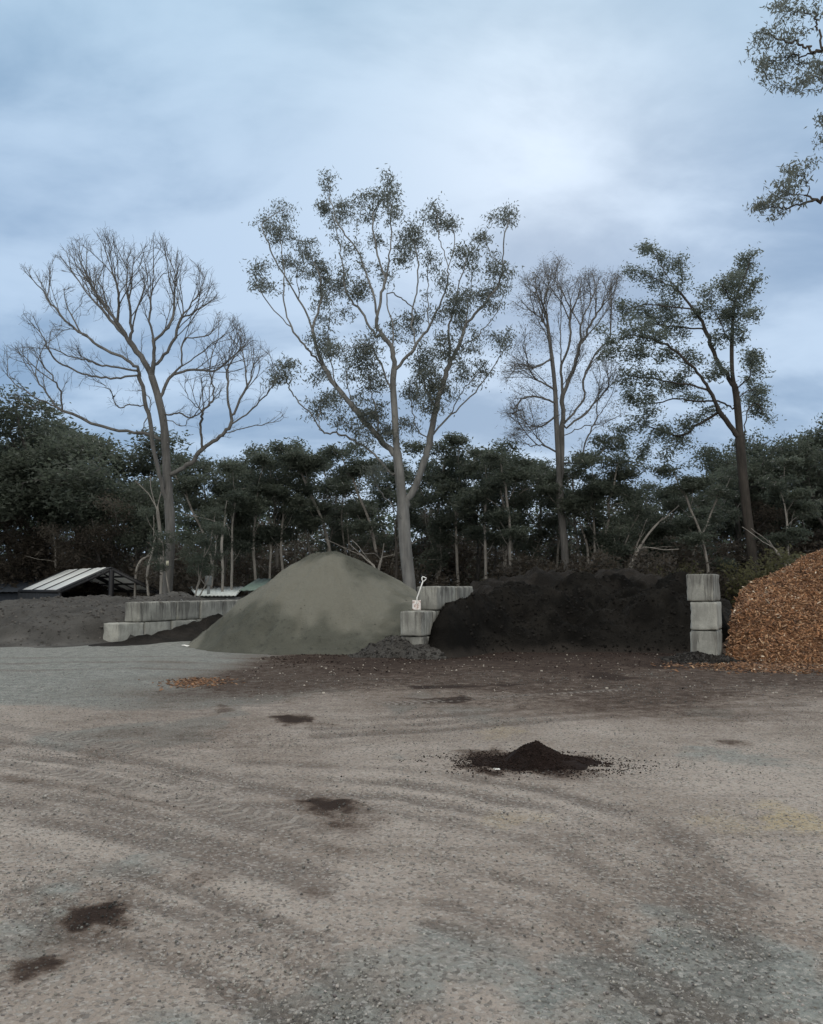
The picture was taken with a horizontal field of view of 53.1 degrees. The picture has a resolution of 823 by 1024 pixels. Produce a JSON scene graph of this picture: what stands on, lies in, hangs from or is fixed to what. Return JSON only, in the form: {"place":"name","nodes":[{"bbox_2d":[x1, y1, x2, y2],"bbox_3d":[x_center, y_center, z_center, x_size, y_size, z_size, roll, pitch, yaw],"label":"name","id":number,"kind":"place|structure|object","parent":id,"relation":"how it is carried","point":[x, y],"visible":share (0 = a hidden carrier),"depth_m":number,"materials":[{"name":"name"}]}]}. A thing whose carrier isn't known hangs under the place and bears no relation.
{"place":"outdoors","nodes":[
{"label":"outdoors","id":0,"kind":"place"},
{"bbox_2d":[0,640,822,1023],"bbox_3d":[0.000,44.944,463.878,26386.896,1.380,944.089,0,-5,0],"label":"ground","id":1,"kind":"structure","parent":0,"point":[262,858],"depth_m":5.23,"materials":[{"name":"gravel"}]},
{"bbox_2d":[0,571,42,600],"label":"navy shed","id":2,"kind":"structure","parent":1,"relation":"on","point":[8,596],"depth_m":48.49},
{"bbox_2d":[0,515,66,592],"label":"understorey tree","id":3,"kind":"object","parent":1,"relation":"on","point":[4,573],"visible":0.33,"depth_m":50.31,"materials":[{"name":"green plant"}]},
{"bbox_2d":[0,479,73,575],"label":"understorey tree","id":4,"kind":"object","parent":1,"relation":"on","point":[21,531],"visible":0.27,"depth_m":50.85,"materials":[{"name":"green plant"}]},
{"bbox_2d":[0,416,78,543],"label":"umbrella tree","id":5,"kind":"object","parent":1,"relation":"on","point":[63,519],"visible":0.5,"depth_m":49.78,"materials":[{"name":"green plant"}]},
{"bbox_2d":[0,537,90,592],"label":"bush","id":6,"kind":"object","parent":1,"relation":"on","point":[49,572],"visible":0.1,"depth_m":50.03,"materials":[{"name":"green plant"}]},
{"bbox_2d":[0,417,106,568],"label":"umbrella tree","id":7,"kind":"object","parent":1,"relation":"on","point":[78,430],"visible":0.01,"depth_m":60.59,"materials":[{"name":"green plant"}]},
{"bbox_2d":[33,488,135,595],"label":"understorey tree","id":8,"kind":"object","parent":1,"relation":"on","point":[90,546],"visible":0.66,"depth_m":47.45,"materials":[{"name":"green plant"}]},
{"bbox_2d":[18,567,158,598],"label":"open shed","id":9,"kind":"structure","parent":1,"relation":"on","point":[112,579],"depth_m":43.09,"materials":[{"name":"metal"}]},
{"bbox_2d":[0,378,196,548],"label":"umbrella tree","id":10,"kind":"object","parent":1,"relation":"on","point":[56,458],"visible":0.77,"depth_m":50.44,"materials":[{"name":"green plant"}]},
{"bbox_2d":[0,591,207,647],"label":"soil pile","id":11,"kind":"object","parent":1,"relation":"on","point":[50,622],"visible":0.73,"depth_m":24.42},
{"bbox_2d":[103,622,143,641],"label":"concrete block","id":12,"kind":"structure","parent":1,"relation":"on","point":[118,632],"depth_m":23.95,"materials":[{"name":"concrete"}]},
{"bbox_2d":[71,474,185,594],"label":"umbrella tree","id":13,"kind":"object","parent":1,"relation":"on","point":[141,530],"visible":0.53,"depth_m":48.61,"materials":[{"name":"green plant"}]},
{"bbox_2d":[73,542,201,596],"bbox_3d":[-15.480,4.662,47.030,7.676,6.175,6.590,-4,-7,39],"label":"bush","id":14,"kind":"object","parent":1,"relation":"on","point":[93,587],"visible":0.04,"depth_m":46.05,"materials":[{"name":"green plant"}]},
{"bbox_2d":[0,224,286,592],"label":"leafless tree","id":15,"kind":"object","parent":1,"relation":"on","point":[165,480],"visible":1,"depth_m":37.25,"materials":[{"name":"grey plant"}]},
{"bbox_2d":[135,475,162,593],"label":"sapling","id":16,"kind":"object","parent":1,"relation":"on","point":[159,528],"visible":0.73,"depth_m":39.30,"materials":[{"name":"grey plant"}]},
{"bbox_2d":[134,533,164,595],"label":"sapling","id":17,"kind":"object","parent":1,"relation":"on","point":[137,566],"visible":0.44,"depth_m":41.59,"materials":[{"name":"grey plant"}]},
{"bbox_2d":[89,613,222,646],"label":"soil ridge","id":18,"kind":"structure","parent":1,"relation":"on","point":[191,631],"depth_m":24.97,"materials":[{"name":"soil"}]},
{"bbox_2d":[143,621,170,634],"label":"concrete block","id":19,"kind":"structure","parent":1,"relation":"on","point":[151,627],"depth_m":25.07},
{"bbox_2d":[124,601,175,621],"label":"concrete block","id":20,"kind":"structure","parent":19,"relation":"on","point":[150,611],"depth_m":24.90,"materials":[{"name":"concrete"}]},
{"bbox_2d":[146,515,185,595],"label":"sapling","id":21,"kind":"object","parent":1,"relation":"on","point":[147,581],"visible":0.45,"depth_m":40.26,"materials":[{"name":"grey plant"}]},
{"bbox_2d":[130,543,227,596],"bbox_3d":[-11.897,4.363,43.038,6.665,5.925,7.733,-4,-6,34],"label":"bush","id":22,"kind":"object","parent":1,"relation":"on","point":[177,582],"visible":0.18,"depth_m":41.34,"materials":[{"name":"green plant"}]},
{"bbox_2d":[133,504,229,596],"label":"gum tree","id":23,"kind":"object","parent":1,"relation":"on","point":[204,543],"visible":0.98,"depth_m":35.25,"materials":[{"name":"green plant"}]},
{"bbox_2d":[170,619,195,629],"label":"concrete block","id":24,"kind":"structure","parent":1,"relation":"on","point":[175,623],"depth_m":25.96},
{"bbox_2d":[173,599,198,619],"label":"concrete block","id":25,"kind":"structure","parent":24,"relation":"on","point":[187,610],"depth_m":26.37,"materials":[{"name":"concrete"}]},
{"bbox_2d":[151,461,225,596],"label":"gum tree","id":26,"kind":"object","parent":1,"relation":"on","point":[187,485],"visible":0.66,"depth_m":41.09,"materials":[{"name":"green plant"}]},
{"bbox_2d":[138,676,245,689],"bbox_3d":[-3.648,2.891,14.003,1.617,0.070,1.650,3,-6,-30],"label":"spilled bark","id":27,"kind":"object","parent":1,"relation":"on","point":[196,681],"visible":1,"depth_m":13.97,"materials":[{"name":"brown wood"}]},
{"bbox_2d":[184,501,226,596],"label":"sapling","id":28,"kind":"object","parent":1,"relation":"on","point":[222,565],"visible":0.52,"depth_m":39.00,"materials":[{"name":"grey plant"}]},
{"bbox_2d":[189,576,244,599],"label":"white roofed shed","id":29,"kind":"structure","parent":1,"relation":"on","point":[228,592],"depth_m":37.63,"materials":[{"name":"metal"}]},
{"bbox_2d":[170,448,275,596],"bbox_3d":[-10.139,1.871,43.334,6.092,10.430,4.137,0,-5,4],"label":"gum tree","id":30,"kind":"object","parent":1,"relation":"on","point":[200,466],"visible":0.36,"depth_m":43.01,"materials":[{"name":"green plant"}]},
{"bbox_2d":[186,454,268,585],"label":"gum tree","id":31,"kind":"object","parent":1,"relation":"on","point":[245,470],"visible":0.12,"depth_m":47.60,"materials":[{"name":"green plant"}]},
{"bbox_2d":[197,459,261,596],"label":"gum tree","id":32,"kind":"object","parent":1,"relation":"on","point":[238,495],"visible":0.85,"depth_m":40.34,"materials":[{"name":"green plant"}]},
{"bbox_2d":[175,549,285,596],"bbox_3d":[-9.411,4.663,44.149,7.445,5.490,6.392,3,-6,-26],"label":"bush","id":33,"kind":"object","parent":1,"relation":"on","point":[246,566],"visible":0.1,"depth_m":45.10,"materials":[{"name":"green plant"}]},
{"bbox_2d":[239,578,271,593],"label":"green roofed shed","id":34,"kind":"structure","parent":1,"relation":"on","point":[255,584],"depth_m":39.87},
{"bbox_2d":[218,446,301,579],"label":"gum tree","id":35,"kind":"object","parent":1,"relation":"on","point":[260,504],"visible":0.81,"depth_m":42.08,"materials":[{"name":"green plant"}]},
{"bbox_2d":[222,436,320,572],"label":"gum tree","id":36,"kind":"object","parent":1,"relation":"on","point":[289,531],"visible":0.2,"depth_m":46.23,"materials":[{"name":"green plant"}]},
{"bbox_2d":[268,507,279,578],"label":"sapling","id":37,"kind":"object","parent":1,"relation":"on","point":[270,559],"visible":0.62,"depth_m":42.99,"materials":[{"name":"grey plant"}]},
{"bbox_2d":[250,444,327,570],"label":"gum tree","id":38,"kind":"object","parent":1,"relation":"on","point":[296,502],"visible":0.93,"depth_m":42.85,"materials":[{"name":"green plant"}]},
{"bbox_2d":[185,551,416,654],"bbox_3d":[-2.350,2.565,24.076,8.340,2.812,8.820,0,-5,0],"label":"sand pile","id":39,"kind":"object","parent":1,"relation":"on","point":[332,603],"visible":0.81,"depth_m":21.46,"materials":[{"name":"sand"}]},
{"bbox_2d":[266,436,337,551],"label":"gum tree","id":40,"kind":"object","parent":1,"relation":"on","point":[309,463],"visible":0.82,"depth_m":43.84,"materials":[{"name":"green plant"}]},
{"bbox_2d":[267,457,379,562],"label":"gum tree","id":41,"kind":"object","parent":1,"relation":"on","point":[370,502],"visible":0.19,"depth_m":48.03,"materials":[{"name":"green plant"}]},
{"bbox_2d":[316,442,387,555],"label":"gum tree","id":42,"kind":"object","parent":1,"relation":"on","point":[362,512],"visible":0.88,"depth_m":42.63,"materials":[{"name":"green plant"}]},
{"bbox_2d":[315,494,390,566],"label":"understorey tree","id":43,"kind":"object","parent":1,"relation":"on","point":[347,551],"visible":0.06,"depth_m":53.62,"materials":[{"name":"green plant"}]},
{"bbox_2d":[301,438,441,568],"bbox_3d":[-1.966,1.887,48.862,8.392,11.509,7.718,2,-6,-20],"label":"gum tree","id":44,"kind":"object","parent":1,"relation":"on","point":[342,537],"visible":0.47,"depth_m":48.70,"materials":[{"name":"green plant"}]},
{"bbox_2d":[241,163,524,589],"bbox_3d":[-1.672,-5.553,38.595,13.996,23.991,8.872,0,-5,0],"label":"gum tree","id":45,"kind":"object","parent":1,"relation":"on","point":[437,386],"visible":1,"depth_m":38.54,"materials":[{"name":"green plant"}]},
{"bbox_2d":[353,542,432,590],"bbox_3d":[-1.459,4.384,42.063,5.856,5.727,6.794,1,-5,-12],"label":"bush","id":46,"kind":"object","parent":1,"relation":"on","point":[375,560],"visible":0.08,"depth_m":42.23,"materials":[{"name":"green plant"}]},
{"bbox_2d":[353,456,434,578],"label":"gum tree","id":47,"kind":"object","parent":1,"relation":"on","point":[387,489],"visible":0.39,"depth_m":52.08,"materials":[{"name":"green plant"}]},
{"bbox_2d":[348,635,448,659],"bbox_3d":[-0.278,3.240,19.646,2.590,0.648,2.100,0,-5,0],"label":"dirt heap","id":48,"kind":"object","parent":1,"relation":"on","point":[394,646],"visible":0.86,"depth_m":19.09,"materials":[{"name":"grey soil"}]},
{"bbox_2d":[0,492,811,585],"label":"wood","id":49,"kind":"object","parent":1,"relation":"on","point":[390,520],"visible":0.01,"depth_m":69.37,"materials":[{"name":"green plant"}]},
{"bbox_2d":[389,495,422,578],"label":"sapling","id":50,"kind":"object","parent":1,"relation":"on","point":[396,561],"visible":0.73,"depth_m":40.41,"materials":[{"name":"grey plant"}]},
{"bbox_2d":[0,506,822,596],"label":"undergrowth","id":51,"kind":"object","parent":1,"relation":"on","point":[302,553],"visible":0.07,"depth_m":50.65,"materials":[{"name":"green plant"}]},
{"bbox_2d":[401,635,429,644],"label":"concrete block","id":52,"kind":"structure","parent":1,"relation":"on","point":[415,640],"depth_m":19.33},
{"bbox_2d":[400,610,439,636],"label":"concrete block","id":53,"kind":"structure","parent":52,"relation":"on","point":[417,623],"depth_m":19.37,"materials":[{"name":"concrete"}]},
{"bbox_2d":[412,576,425,609],"bbox_3d":[0.200,1.981,20.122,0.376,0.826,0.129,2,-6,-19],"label":"shovel","id":54,"kind":"object","parent":53,"relation":"on","point":[416,604],"visible":1,"depth_m":20.07,"materials":[{"name":"white plastic"}]},
{"bbox_2d":[399,437,479,585],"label":"gum tree","id":55,"kind":"object","parent":1,"relation":"on","point":[439,538],"visible":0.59,"depth_m":46.60,"materials":[{"name":"green plant"}]},
{"bbox_2d":[413,507,474,588],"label":"understorey tree","id":56,"kind":"object","parent":1,"relation":"on","point":[464,562],"visible":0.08,"depth_m":53.23,"materials":[{"name":"green plant"}]},
{"bbox_2d":[420,430,484,585],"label":"gum tree","id":57,"kind":"object","parent":1,"relation":"on","point":[442,485],"visible":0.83,"depth_m":45.33,"materials":[{"name":"green plant"}]},
{"bbox_2d":[412,508,520,582],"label":"understorey tree","id":58,"kind":"object","parent":1,"relation":"on","point":[426,537],"visible":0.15,"depth_m":52.71,"materials":[{"name":"green plant"}]},
{"bbox_2d":[444,443,514,578],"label":"gum tree","id":59,"kind":"object","parent":1,"relation":"on","point":[476,532],"visible":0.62,"depth_m":42.45,"materials":[{"name":"green plant"}]},
{"bbox_2d":[441,454,520,580],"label":"gum tree","id":60,"kind":"object","parent":1,"relation":"on","point":[474,520],"visible":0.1,"depth_m":49.88,"materials":[{"name":"green plant"}]},
{"bbox_2d":[424,550,549,585],"bbox_3d":[4.202,4.530,41.944,6.253,5.372,7.284,4,-6,-34],"label":"bush","id":61,"kind":"object","parent":1,"relation":"on","point":[443,578],"visible":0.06,"depth_m":42.20,"materials":[{"name":"green plant"}]},
{"bbox_2d":[168,652,822,699],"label":"pale stones","id":62,"kind":"object","parent":1,"relation":"on","point":[510,684],"visible":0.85,"depth_m":14.69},
{"bbox_2d":[453,447,545,566],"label":"gum tree","id":63,"kind":"object","parent":1,"relation":"on","point":[509,476],"visible":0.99,"depth_m":40.06,"materials":[{"name":"green plant"}]},
{"bbox_2d":[242,651,774,690],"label":"compost crumbs","id":64,"kind":"object","parent":1,"relation":"on","point":[480,657],"visible":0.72,"depth_m":18.36,"materials":[{"name":"soil"}]},
{"bbox_2d":[454,437,571,572],"bbox_3d":[6.053,1.703,45.503,6.052,11.272,6.708,-2,-6,24],"label":"gum tree","id":65,"kind":"object","parent":1,"relation":"on","point":[520,501],"visible":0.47,"depth_m":45.19,"materials":[{"name":"green plant"}]},
{"bbox_2d":[340,740,704,785],"bbox_3d":[1.032,2.227,7.585,3.277,0.246,1.934,0,-5,0],"label":"soil heap","id":66,"kind":"object","parent":1,"relation":"on","point":[536,755],"visible":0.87,"depth_m":7.43,"materials":[{"name":"soil"}]},
{"bbox_2d":[483,550,577,580],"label":"bush","id":67,"kind":"object","parent":1,"relation":"on","point":[530,567],"visible":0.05,"depth_m":39.48,"materials":[{"name":"green plant"}]},
{"bbox_2d":[494,456,583,564],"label":"gum tree","id":68,"kind":"object","parent":1,"relation":"on","point":[540,512],"visible":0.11,"depth_m":50.40,"materials":[{"name":"green plant"}]},
{"bbox_2d":[492,250,629,570],"bbox_3d":[7.366,-3.953,43.778,10.543,21.981,6.481,4,-7,-39],"label":"twiggy tree","id":69,"kind":"object","parent":1,"relation":"on","point":[558,432],"visible":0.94,"depth_m":44.02,"materials":[{"name":"grey plant"}]},
{"bbox_2d":[533,509,598,571],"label":"understorey tree","id":70,"kind":"object","parent":1,"relation":"on","point":[546,549],"visible":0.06,"depth_m":52.70,"materials":[{"name":"green plant"}]},
{"bbox_2d":[428,571,728,658],"bbox_3d":[5.608,2.803,23.608,5.876,2.261,13.094,-3,-6,26],"label":"compost pile","id":71,"kind":"object","parent":1,"relation":"on","point":[576,612],"visible":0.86,"depth_m":21.25,"materials":[{"name":"soil"}]},
{"bbox_2d":[526,432,631,571],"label":"gum tree","id":72,"kind":"object","parent":1,"relation":"on","point":[544,490],"visible":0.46,"depth_m":44.36,"materials":[{"name":"green plant"}]},
{"bbox_2d":[551,447,630,561],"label":"gum tree","id":73,"kind":"object","parent":1,"relation":"on","point":[595,485],"visible":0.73,"depth_m":42.22,"materials":[{"name":"green plant"}]},
{"bbox_2d":[470,566,732,633],"bbox_3d":[5.215,3.426,29.540,10.710,2.958,8.460,0,-5,0],"label":"overgrown mound","id":74,"kind":"object","parent":1,"relation":"on","point":[536,575],"visible":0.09,"depth_m":28.03,"materials":[{"name":"plant"}]},
{"bbox_2d":[564,452,666,571],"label":"gum tree","id":75,"kind":"object","parent":1,"relation":"on","point":[611,543],"visible":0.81,"depth_m":41.53,"materials":[{"name":"green plant"}]},
{"bbox_2d":[590,509,669,569],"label":"understorey tree","id":76,"kind":"object","parent":1,"relation":"on","point":[638,543],"visible":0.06,"depth_m":49.00,"materials":[{"name":"green plant"}]},
{"bbox_2d":[567,545,713,574],"bbox_3d":[10.174,4.222,38.608,7.329,5.405,6.292,-3,-6,30],"label":"bush","id":77,"kind":"object","parent":1,"relation":"on","point":[594,568],"visible":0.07,"depth_m":37.85,"materials":[{"name":"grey plant"}]},
{"bbox_2d":[616,542,680,576],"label":"bush","id":78,"kind":"object","parent":1,"relation":"on","point":[665,563],"visible":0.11,"depth_m":35.54,"materials":[{"name":"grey plant"}]},
{"bbox_2d":[628,505,678,567],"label":"sapling","id":79,"kind":"object","parent":1,"relation":"on","point":[646,536],"visible":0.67,"depth_m":40.48,"materials":[{"name":"grey plant"}]},
{"bbox_2d":[646,475,703,556],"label":"gum tree","id":80,"kind":"object","parent":1,"relation":"on","point":[659,528],"visible":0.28,"depth_m":43.90,"materials":[{"name":"green plant"}]},
{"bbox_2d":[616,471,738,571],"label":"gum tree","id":81,"kind":"object","parent":1,"relation":"on","point":[701,510],"visible":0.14,"depth_m":48.41,"materials":[{"name":"green plant"}]},
{"bbox_2d":[610,461,752,568],"bbox_3d":[14.220,2.349,46.492,8.431,10.058,9.168,0,-5,-4],"label":"gum tree","id":82,"kind":"object","parent":1,"relation":"on","point":[723,491],"visible":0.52,"depth_m":44.16,"materials":[{"name":"green plant"}]},
{"bbox_2d":[585,238,786,578],"bbox_3d":[14.399,-4.524,43.552,11.609,23.131,8.637,0,-5,0],"label":"leafy tree","id":83,"kind":"object","parent":1,"relation":"on","point":[736,282],"visible":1,"depth_m":43.68,"materials":[{"name":"green plant"}]},
{"bbox_2d":[651,460,720,572],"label":"gum tree","id":84,"kind":"object","parent":1,"relation":"on","point":[690,485],"visible":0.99,"depth_m":40.90,"materials":[{"name":"green plant"}]},
{"bbox_2d":[649,558,722,598],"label":"bush","id":85,"kind":"object","parent":1,"relation":"on","point":[686,567],"visible":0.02,"depth_m":40.46,"materials":[{"name":"green plant"}]},
{"bbox_2d":[658,651,745,663],"bbox_3d":[6.397,3.266,18.408,1.925,0.359,1.639,0,-5,0],"label":"dirt heap","id":86,"kind":"object","parent":1,"relation":"on","point":[694,657],"visible":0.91,"depth_m":18.01,"materials":[{"name":"soil"}]},
{"bbox_2d":[690,629,722,654],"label":"concrete block","id":87,"kind":"structure","parent":1,"relation":"on","point":[707,641],"depth_m":18.22,"materials":[{"name":"concrete"}]},
{"bbox_2d":[690,601,721,629],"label":"concrete block","id":88,"kind":"structure","parent":87,"relation":"on","point":[706,615],"depth_m":18.26,"materials":[{"name":"concrete"}]},
{"bbox_2d":[686,574,719,600],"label":"concrete block","id":89,"kind":"structure","parent":88,"relation":"on","point":[703,587],"depth_m":18.35,"materials":[{"name":"concrete"}]},
{"bbox_2d":[653,537,810,604],"bbox_3d":[15.665,4.154,41.495,7.186,6.173,8.371,2,-6,-24],"label":"bush","id":90,"kind":"object","parent":1,"relation":"on","point":[689,558],"visible":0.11,"depth_m":41.58,"materials":[{"name":"green plant"}]},
{"bbox_2d":[651,661,822,677],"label":"bark litter","id":91,"kind":"object","parent":1,"relation":"on","point":[777,667],"visible":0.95,"depth_m":16.67,"materials":[{"name":"brown wood"}]},
{"bbox_2d":[670,427,804,581],"bbox_3d":[21.755,1.030,54.261,8.069,14.444,9.660,0,-5,1],"label":"umbrella tree","id":92,"kind":"object","parent":1,"relation":"on","point":[755,452],"visible":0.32,"depth_m":52.48,"materials":[{"name":"green plant"}]},
{"bbox_2d":[684,499,791,596],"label":"understorey tree","id":93,"kind":"object","parent":1,"relation":"on","point":[767,516],"visible":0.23,"depth_m":51.43,"materials":[{"name":"green plant"}]},
{"bbox_2d":[716,542,805,608],"bbox_3d":[17.355,4.232,40.009,5.230,5.424,4.537,3,-6,-26],"label":"bush","id":94,"kind":"object","parent":1,"relation":"on","point":[772,566],"visible":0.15,"depth_m":39.75,"materials":[{"name":"green plant"}]},
{"bbox_2d":[719,455,822,568],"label":"umbrella tree","id":95,"kind":"object","parent":1,"relation":"on","point":[811,523],"visible":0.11,"depth_m":54.36,"materials":[{"name":"green plant"}]},
{"bbox_2d":[723,548,822,664],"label":"mulch pile","id":96,"kind":"object","parent":1,"relation":"on","point":[776,616],"visible":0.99,"depth_m":19.24,"materials":[{"name":"brown wood"}]},
{"bbox_2d":[734,412,822,548],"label":"umbrella tree","id":97,"kind":"object","parent":1,"relation":"on","point":[811,444],"visible":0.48,"depth_m":51.86,"materials":[{"name":"green plant"}]},
{"bbox_2d":[739,0,822,224],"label":"overhanging tree","id":98,"kind":"object","parent":1,"relation":"on","point":[792,56],"visible":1,"depth_m":19.60,"materials":[{"name":"green plant"}]},
{"bbox_2d":[740,496,822,564],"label":"understorey tree","id":99,"kind":"object","parent":1,"relation":"on","point":[818,536],"visible":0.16,"depth_m":51.99,"materials":[{"name":"green plant"}]},
{"bbox_2d":[750,452,822,562],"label":"gum tree","id":100,"kind":"object","parent":1,"relation":"on","point":[776,492],"visible":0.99,"depth_m":42.64,"materials":[{"name":"green plant"}]},
{"bbox_2d":[0,0,822,582],"label":"sky","id":101,"kind":"structure","parent":0,"point":[612,125],"materials":[{"name":"blue"}]},
{"bbox_3d":[-6.977,3.855,27.339,0.617,0.625,1.130,-3,-6,27],"label":"concrete block","id":102,"kind":"object","parent":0,"visible":0},
{"bbox_2d":[198,600,222,618],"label":"concrete block","id":103,"kind":"structure","parent":102,"relation":"on","point":[207,608],"depth_m":27.30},
{"bbox_2d":[222,600,237,614],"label":"concrete block","id":104,"kind":"structure","parent":102,"relation":"on","point":[228,605],"depth_m":28.14,"materials":[{"name":"concrete"}]},
{"bbox_3d":[0.769,2.773,20.945,0.577,0.588,1.180,-3,-6,27],"label":"concrete block","id":105,"kind":"object","parent":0,"visible":0},
{"bbox_2d":[417,586,455,609],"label":"concrete block","id":106,"kind":"structure","parent":105,"relation":"on","point":[433,597],"depth_m":20.18,"materials":[{"name":"concrete"}]},
{"bbox_2d":[454,586,472,599],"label":"concrete block","id":107,"kind":"structure","parent":105,"relation":"on","point":[463,591],"depth_m":21.49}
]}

